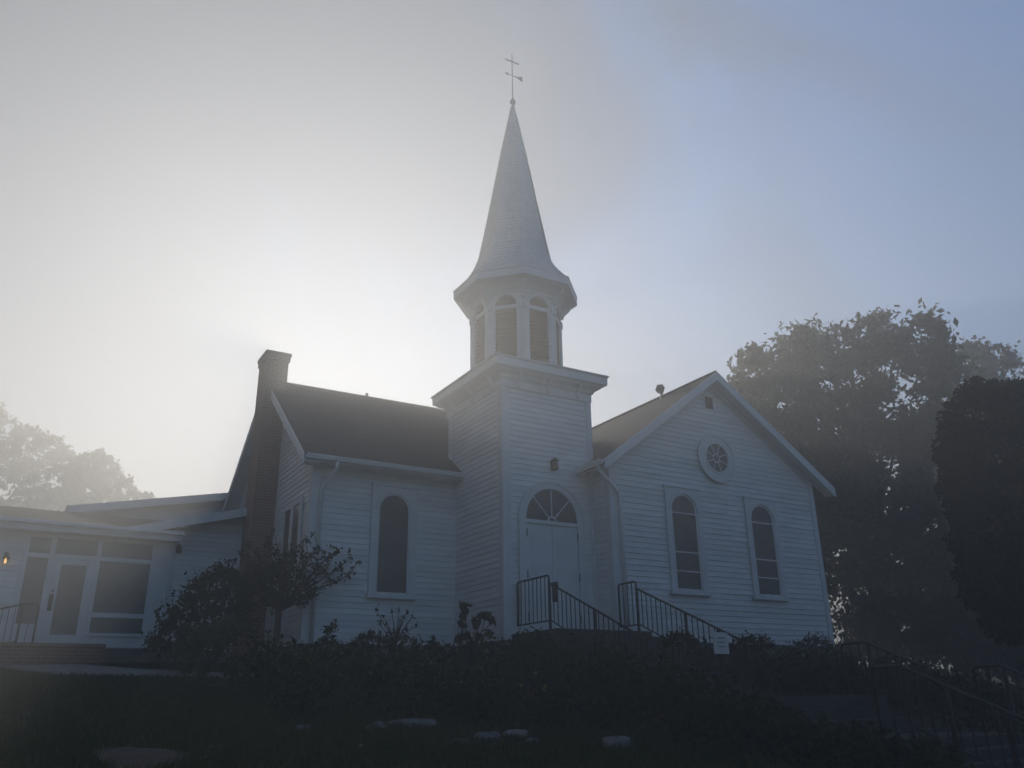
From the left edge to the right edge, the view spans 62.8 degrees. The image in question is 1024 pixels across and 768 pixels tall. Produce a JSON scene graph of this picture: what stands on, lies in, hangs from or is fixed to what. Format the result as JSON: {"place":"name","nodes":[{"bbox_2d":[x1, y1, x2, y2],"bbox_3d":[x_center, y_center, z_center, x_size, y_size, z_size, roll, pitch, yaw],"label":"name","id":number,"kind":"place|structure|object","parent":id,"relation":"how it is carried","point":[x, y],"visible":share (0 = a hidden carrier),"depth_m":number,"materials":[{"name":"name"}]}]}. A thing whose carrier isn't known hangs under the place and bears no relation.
{"place":"outdoors","nodes":[
{"label":"outdoors","id":0,"kind":"place"},
{"bbox_2d":[0,664,264,679],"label":"path","id":1,"kind":"structure","parent":0,"point":[73,668],"depth_m":15.78,"materials":[{"name":"concrete"}]},
{"bbox_2d":[91,747,190,767],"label":"bare paving","id":2,"kind":"structure","parent":0,"point":[121,756],"depth_m":7.87,"materials":[{"name":"grey concrete"}]},
{"bbox_2d":[0,660,1023,767],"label":"lawn","id":3,"kind":"structure","parent":0,"point":[757,755],"depth_m":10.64,"materials":[{"name":"green plant"}]},
{"bbox_2d":[0,401,91,510],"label":"wood edge tree","id":4,"kind":"object","parent":3,"relation":"on","point":[14,471],"visible":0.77,"depth_m":57.30,"materials":[{"name":"green plant"}]},
{"bbox_2d":[0,642,105,664],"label":"brick stoop","id":5,"kind":"object","parent":3,"relation":"on","point":[17,653],"visible":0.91,"depth_m":16.66,"materials":[{"name":"brick"}]},
{"bbox_2d":[0,603,39,642],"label":"stoop railing","id":6,"kind":"object","parent":5,"relation":"on","point":[20,617],"visible":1,"depth_m":16.68,"materials":[{"name":"metal"}]},
{"bbox_2d":[50,447,139,510],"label":"wood edge tree","id":7,"kind":"object","parent":3,"relation":"on","point":[98,480],"visible":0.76,"depth_m":56.64,"materials":[{"name":"green plant"}]},
{"bbox_2d":[0,506,246,663],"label":"wing","id":8,"kind":"structure","parent":3,"relation":"on","point":[111,582],"depth_m":18.57,"materials":[{"name":"white wood"}]},
{"bbox_2d":[1,552,9,562],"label":"wall lantern","id":9,"kind":"object","parent":8,"relation":"attached to","point":[5,556],"depth_m":17.71,"materials":[{"name":"black paint"}]},
{"bbox_2d":[15,557,48,623],"bbox_3d":[-10.231,4.399,17.871,0.400,1.380,0.016,11,-24,-29],"label":"window pane","id":10,"kind":"structure","parent":8,"relation":"in","point":[35,570],"depth_m":17.88,"materials":[{"name":"grey glass"}]},
{"bbox_2d":[29,537,51,552],"bbox_3d":[-10.244,3.501,18.211,0.400,0.340,0.016,11,-24,-29],"label":"window pane","id":11,"kind":"structure","parent":8,"relation":"in","point":[37,544],"depth_m":18.21,"materials":[{"name":"grey glass"}]},
{"bbox_2d":[40,559,94,643],"bbox_3d":[-9.586,4.711,18.092,0.800,1.815,0.120,11,-24,-29],"label":"door","id":12,"kind":"structure","parent":8,"relation":"in","point":[71,580],"depth_m":18.12,"materials":[{"name":"white paint"}]},
{"bbox_2d":[55,538,97,555],"bbox_3d":[-9.627,3.622,18.553,0.810,0.340,0.016,11,-24,-29],"label":"window pane","id":13,"kind":"structure","parent":8,"relation":"in","point":[64,546],"depth_m":18.54,"materials":[{"name":"grey glass"}]},
{"bbox_2d":[89,617,142,633],"bbox_3d":[-8.718,5.325,18.465,1.050,0.330,0.016,11,-24,-29],"label":"window pane","id":14,"kind":"structure","parent":8,"relation":"in","point":[98,624],"depth_m":18.45,"materials":[{"name":"grey glass"}]},
{"bbox_2d":[92,561,149,613],"bbox_3d":[-8.729,4.563,18.754,1.050,1.100,0.016,11,-24,-29],"label":"window pane","id":15,"kind":"structure","parent":8,"relation":"in","point":[120,587],"depth_m":18.74,"materials":[{"name":"grey glass"}]},
{"bbox_2d":[101,542,152,559],"bbox_3d":[-8.739,3.796,19.045,1.050,0.340,0.016,11,-24,-29],"label":"window pane","id":16,"kind":"structure","parent":8,"relation":"in","point":[110,549],"depth_m":19.03,"materials":[{"name":"grey glass"}]},
{"bbox_2d":[176,544,181,552],"bbox_3d":[-7.772,3.845,19.574,0.130,0.200,0.140,11,-24,-29],"label":"security light","id":17,"kind":"object","parent":8,"relation":"attached to","point":[179,549],"visible":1,"depth_m":19.52,"materials":[{"name":"black paint"}]},
{"bbox_2d":[131,490,156,499],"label":"wood edge tree","id":18,"kind":"object","parent":3,"relation":"on","point":[146,495],"visible":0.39,"depth_m":55.56,"materials":[{"name":"green plant"}]},
{"bbox_2d":[64,493,227,520],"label":"roof","id":19,"kind":"structure","parent":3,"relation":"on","point":[169,508],"depth_m":23.34,"materials":[{"name":"white paint"}]},
{"bbox_2d":[140,558,264,668],"bbox_3d":[-6.297,4.680,17.261,2.517,2.363,1.326,11,-24,-29],"label":"rounded bush","id":20,"kind":"object","parent":3,"relation":"on","point":[232,576],"visible":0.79,"depth_m":17.16,"materials":[{"name":"green plant"}]},
{"bbox_2d":[166,613,250,673],"bbox_3d":[-5.829,5.031,16.143,1.601,1.203,1.020,11,-24,-29],"label":"perennial clump","id":21,"kind":"object","parent":3,"relation":"on","point":[226,624],"visible":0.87,"depth_m":16.09,"materials":[{"name":"green plant"}]},
{"bbox_2d":[236,528,361,668],"bbox_3d":[-4.094,4.264,16.270,2.614,2.865,1.205,11,-24,-29],"label":"ornamental tree","id":22,"kind":"object","parent":3,"relation":"on","point":[280,601],"visible":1,"depth_m":16.22,"materials":[{"name":"green plant"}]},
{"bbox_2d":[293,724,312,731],"bbox_3d":[-2.576,4.259,10.347,0.277,0.109,0.221,11,-24,-29],"label":"edging stone","id":23,"kind":"object","parent":3,"relation":"on","point":[299,727],"visible":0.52,"depth_m":10.28,"materials":[{"name":"grey stone"}]},
{"bbox_2d":[301,618,345,679],"bbox_3d":[-3.599,5.091,15.829,0.603,1.285,1.180,-7,-22,15],"label":"shrub","id":24,"kind":"object","parent":3,"relation":"on","point":[322,639],"visible":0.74,"depth_m":15.90,"materials":[{"name":"green plant"}]},
{"bbox_2d":[342,629,386,679],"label":"shrub","id":25,"kind":"object","parent":3,"relation":"on","point":[370,636],"visible":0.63,"depth_m":16.18,"materials":[{"name":"green plant"}]},
{"bbox_2d":[365,721,386,730],"bbox_3d":[-1.734,4.439,10.865,0.264,0.140,0.227,17,-27,-39],"label":"edging stone","id":26,"kind":"object","parent":3,"relation":"on","point":[380,724],"visible":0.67,"depth_m":10.79,"materials":[{"name":"grey stone"}]},
{"bbox_2d":[375,604,422,680],"bbox_3d":[-2.232,5.114,16.402,1.203,1.600,0.954,11,-24,-29],"label":"twiggy bush","id":27,"kind":"object","parent":3,"relation":"on","point":[396,637],"visible":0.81,"depth_m":16.42,"materials":[{"name":"green plant"}]},
{"bbox_2d":[387,719,436,727],"bbox_3d":[-1.335,4.536,11.179,0.681,0.140,0.271,2,-21,-8],"label":"edging stone","id":28,"kind":"object","parent":3,"relation":"on","point":[417,722],"visible":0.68,"depth_m":11.12,"materials":[{"name":"grey stone"}]},
{"bbox_2d":[423,634,442,680],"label":"cone shrub","id":29,"kind":"object","parent":3,"relation":"on","point":[435,643],"visible":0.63,"depth_m":16.68,"materials":[{"name":"green plant"}]},
{"bbox_2d":[452,738,468,743],"bbox_3d":[-0.651,4.343,10.174,0.268,0.085,0.145,11,-24,-29],"label":"edging stone","id":30,"kind":"object","parent":3,"relation":"on","point":[461,739],"visible":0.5,"depth_m":10.16,"materials":[{"name":"grey stone"}]},
{"bbox_2d":[453,601,495,675],"bbox_3d":[-0.670,4.951,15.877,0.956,1.624,0.584,11,-24,-29],"label":"broadleaf plant","id":31,"kind":"object","parent":3,"relation":"on","point":[485,616],"visible":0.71,"depth_m":15.93,"materials":[{"name":"green plant"}]},
{"bbox_2d":[474,731,499,740],"bbox_3d":[-0.302,4.410,10.461,0.335,0.138,0.208,4,-21,-12],"label":"edging stone","id":32,"kind":"object","parent":3,"relation":"on","point":[486,735],"visible":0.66,"depth_m":10.44,"materials":[{"name":"grey stone"}]},
{"bbox_2d":[502,729,527,738],"bbox_3d":[0.047,4.486,10.719,0.332,0.136,0.167,-2,-21,4],"label":"edging stone","id":33,"kind":"object","parent":3,"relation":"on","point":[521,733],"visible":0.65,"depth_m":10.67,"materials":[{"name":"grey stone"}]},
{"bbox_2d":[222,105,835,678],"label":"church","id":34,"kind":"structure","parent":3,"relation":"on","point":[696,497],"depth_m":18.97,"materials":[{"name":"white paint"}]},
{"bbox_2d":[280,496,303,568],"bbox_3d":[-4.877,3.337,18.413,0.085,1.510,1.440,11,-24,-29],"label":"window","id":35,"kind":"structure","parent":34,"relation":"in","point":[293,512],"depth_m":18.39,"materials":[{"name":"white paint"}]},
{"bbox_2d":[365,483,418,599],"bbox_3d":[-2.579,3.418,18.267,1.140,2.465,0.094,11,-24,-29],"label":"window","id":36,"kind":"structure","parent":34,"relation":"in","point":[392,551],"depth_m":18.27,"materials":[{"name":"white paint"}]},
{"bbox_2d":[505,54,521,104],"bbox_3d":[0.048,-8.505,23.527,0.570,1.850,0.180,11,-24,-29],"label":"weather vane","id":37,"kind":"object","parent":34,"relation":"on","point":[512,101],"visible":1,"depth_m":23.54,"materials":[{"name":"metal"}]},
{"bbox_2d":[526,523,554,631],"bbox_3d":[0.589,4.020,17.300,0.651,2.280,0.082,11,-24,-29],"label":"door","id":38,"kind":"structure","parent":34,"relation":"in","point":[539,536],"depth_m":17.38,"materials":[{"name":"white paint"}]},
{"bbox_2d":[551,457,558,470],"bbox_3d":[0.940,1.746,18.340,0.180,0.280,0.194,11,-24,-29],"label":"wall lantern","id":39,"kind":"object","parent":34,"relation":"attached to","point":[554,463],"depth_m":18.29,"materials":[{"name":"black paint"}]},
{"bbox_2d":[552,526,581,628],"bbox_3d":[1.157,4.132,17.615,0.651,2.280,0.082,11,-24,-29],"label":"door","id":40,"kind":"structure","parent":34,"relation":"in","point":[564,539],"depth_m":17.69,"materials":[{"name":"white paint"}]},
{"bbox_2d":[662,484,711,596],"bbox_3d":[3.916,3.489,18.779,1.120,2.425,0.094,11,-24,-29],"label":"window","id":41,"kind":"structure","parent":34,"relation":"in","point":[686,548],"depth_m":18.79,"materials":[{"name":"white paint"}]},
{"bbox_2d":[697,434,735,482],"bbox_3d":[4.904,1.775,20.083,1.200,1.200,0.069,11,-24,-29],"label":"round window","id":42,"kind":"structure","parent":34,"relation":"in","point":[716,457],"depth_m":20.09,"materials":[{"name":"white paint"}]},
{"bbox_2d":[742,496,789,601],"bbox_3d":[6.041,3.906,19.957,1.120,2.425,0.094,11,-24,-29],"label":"window","id":43,"kind":"structure","parent":34,"relation":"in","point":[767,571],"depth_m":19.97,"materials":[{"name":"white paint"}]},
{"bbox_2d":[526,737,539,743],"bbox_3d":[0.257,4.413,10.340,0.224,0.100,0.168,11,-24,-29],"label":"edging stone","id":44,"kind":"object","parent":3,"relation":"on","point":[531,740],"visible":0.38,"depth_m":10.30,"materials":[{"name":"grey stone"}]},
{"bbox_2d":[602,736,629,749],"bbox_3d":[1.262,4.362,10.158,0.371,0.186,0.251,11,-24,-29],"label":"edging stone","id":45,"kind":"object","parent":3,"relation":"on","point":[614,740],"visible":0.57,"depth_m":10.09,"materials":[{"name":"grey stone"}]},
{"bbox_2d":[221,626,1023,767],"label":"garden planting","id":46,"kind":"object","parent":3,"relation":"on","point":[793,675],"visible":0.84,"depth_m":12.23,"materials":[{"name":"green plant"}]},
{"bbox_2d":[512,628,757,696],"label":"church steps","id":47,"kind":"structure","parent":3,"relation":"on","point":[561,635],"depth_m":15.03,"materials":[{"name":"concrete"}]},
{"bbox_2d":[516,575,649,676],"bbox_3d":[1.127,4.497,14.967,0.040,2.380,4.000,11,-24,-29],"label":"stair railing","id":48,"kind":"object","parent":47,"relation":"on","point":[550,620],"visible":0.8,"depth_m":15.18,"materials":[{"name":"black metal"}]},
{"bbox_2d":[551,582,557,601],"bbox_3d":[0.809,3.910,15.748,0.064,0.360,0.140,11,-24,-29],"label":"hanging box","id":49,"kind":"object","parent":48,"relation":"attached to","point":[554,592],"visible":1,"depth_m":15.73,"materials":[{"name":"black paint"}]},
{"bbox_2d":[618,581,751,687],"bbox_3d":[3.059,4.691,15.494,0.040,2.360,3.410,11,-24,-29],"label":"stair railing","id":50,"kind":"object","parent":47,"relation":"on","point":[638,624],"visible":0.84,"depth_m":15.64,"materials":[{"name":"black metal"}]},
{"bbox_2d":[657,626,705,678],"bbox_3d":[2.607,4.266,12.679,0.424,1.177,1.047,-20,-28,41],"label":"clipped shrub","id":51,"kind":"object","parent":3,"relation":"on","point":[671,639],"visible":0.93,"depth_m":12.77,"materials":[{"name":"green plant"}]},
{"bbox_2d":[712,630,728,696],"bbox_3d":[3.321,4.503,13.223,0.310,1.210,0.065,11,-24,-29],"label":"notice sign","id":52,"kind":"object","parent":3,"relation":"on","point":[720,643],"visible":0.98,"depth_m":13.31,"materials":[{"name":"white metal"}]},
{"bbox_2d":[728,630,778,687],"bbox_3d":[4.035,4.706,14.032,1.386,1.167,0.601,17,-27,-39],"label":"clipped shrub","id":53,"kind":"object","parent":3,"relation":"on","point":[742,640],"visible":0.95,"depth_m":13.96,"materials":[{"name":"green plant"}]},
{"bbox_2d":[792,631,839,657],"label":"spiky shrub","id":54,"kind":"object","parent":3,"relation":"on","point":[817,641],"visible":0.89,"depth_m":18.42,"materials":[{"name":"green plant"}]},
{"bbox_2d":[830,601,881,662],"bbox_3d":[9.255,6.882,22.691,2.198,2.162,1.766,7,-22,-19],"label":"understory bush","id":55,"kind":"object","parent":3,"relation":"on","point":[848,621],"visible":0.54,"depth_m":22.30,"materials":[{"name":"green plant"}]},
{"bbox_2d":[767,707,945,756],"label":"garden steps","id":56,"kind":"structure","parent":3,"relation":"on","point":[845,716],"depth_m":11.05,"materials":[{"name":"concrete"}]},
{"bbox_2d":[840,641,936,728],"bbox_3d":[5.278,4.263,11.852,0.040,1.240,1.340,11,-24,-29],"label":"stair railing","id":57,"kind":"object","parent":56,"relation":"on","point":[870,660],"visible":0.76,"depth_m":11.81,"materials":[{"name":"black metal"}]},
{"bbox_2d":[726,297,997,675],"bbox_3d":[10.941,2.938,27.706,9.310,13.030,8.597,-14,-25,31],"label":"broadleaf tree","id":58,"kind":"object","parent":3,"relation":"on","point":[865,530],"visible":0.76,"depth_m":25.65,"materials":[{"name":"green plant"}]},
{"bbox_2d":[903,744,1023,767],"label":"steps","id":59,"kind":"structure","parent":3,"relation":"on","point":[996,754],"depth_m":9.33,"materials":[{"name":"concrete"}]},
{"bbox_2d":[870,664,1023,767],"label":"stair railing","id":60,"kind":"object","parent":59,"relation":"on","point":[1007,714],"visible":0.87,"depth_m":8.97,"materials":[{"name":"black metal"}]},
{"bbox_2d":[972,664,1023,743],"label":"stair railing","id":61,"kind":"object","parent":59,"relation":"on","point":[1015,721],"visible":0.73,"depth_m":10.43,"materials":[{"name":"black metal"}]},
{"bbox_2d":[925,335,1023,672],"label":"broadleaf tree","id":62,"kind":"object","parent":3,"relation":"on","point":[1008,361],"visible":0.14,"depth_m":34.01,"materials":[{"name":"green plant"}]},
{"bbox_2d":[930,375,1023,646],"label":"evergreen tree","id":63,"kind":"object","parent":3,"relation":"on","point":[985,516],"visible":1,"depth_m":13.01,"materials":[{"name":"green plant"}]},
{"bbox_2d":[0,0,1023,672],"label":"sky","id":64,"kind":"structure","parent":0,"point":[191,190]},
{"bbox_2d":[655,384,664,398],"bbox_3d":[3.911,0.221,22.123,0.213,0.378,0.280,-9,-22,21],"label":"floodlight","id":65,"kind":"object","parent":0,"point":[660,388],"visible":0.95,"depth_m":22.07,"materials":[{"name":"metal"}]},
{"bbox_2d":[680,695,1023,767],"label":"walkway","id":66,"kind":"structure","parent":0,"point":[828,701],"depth_m":11.02,"materials":[{"name":"grey concrete"}]}
]}

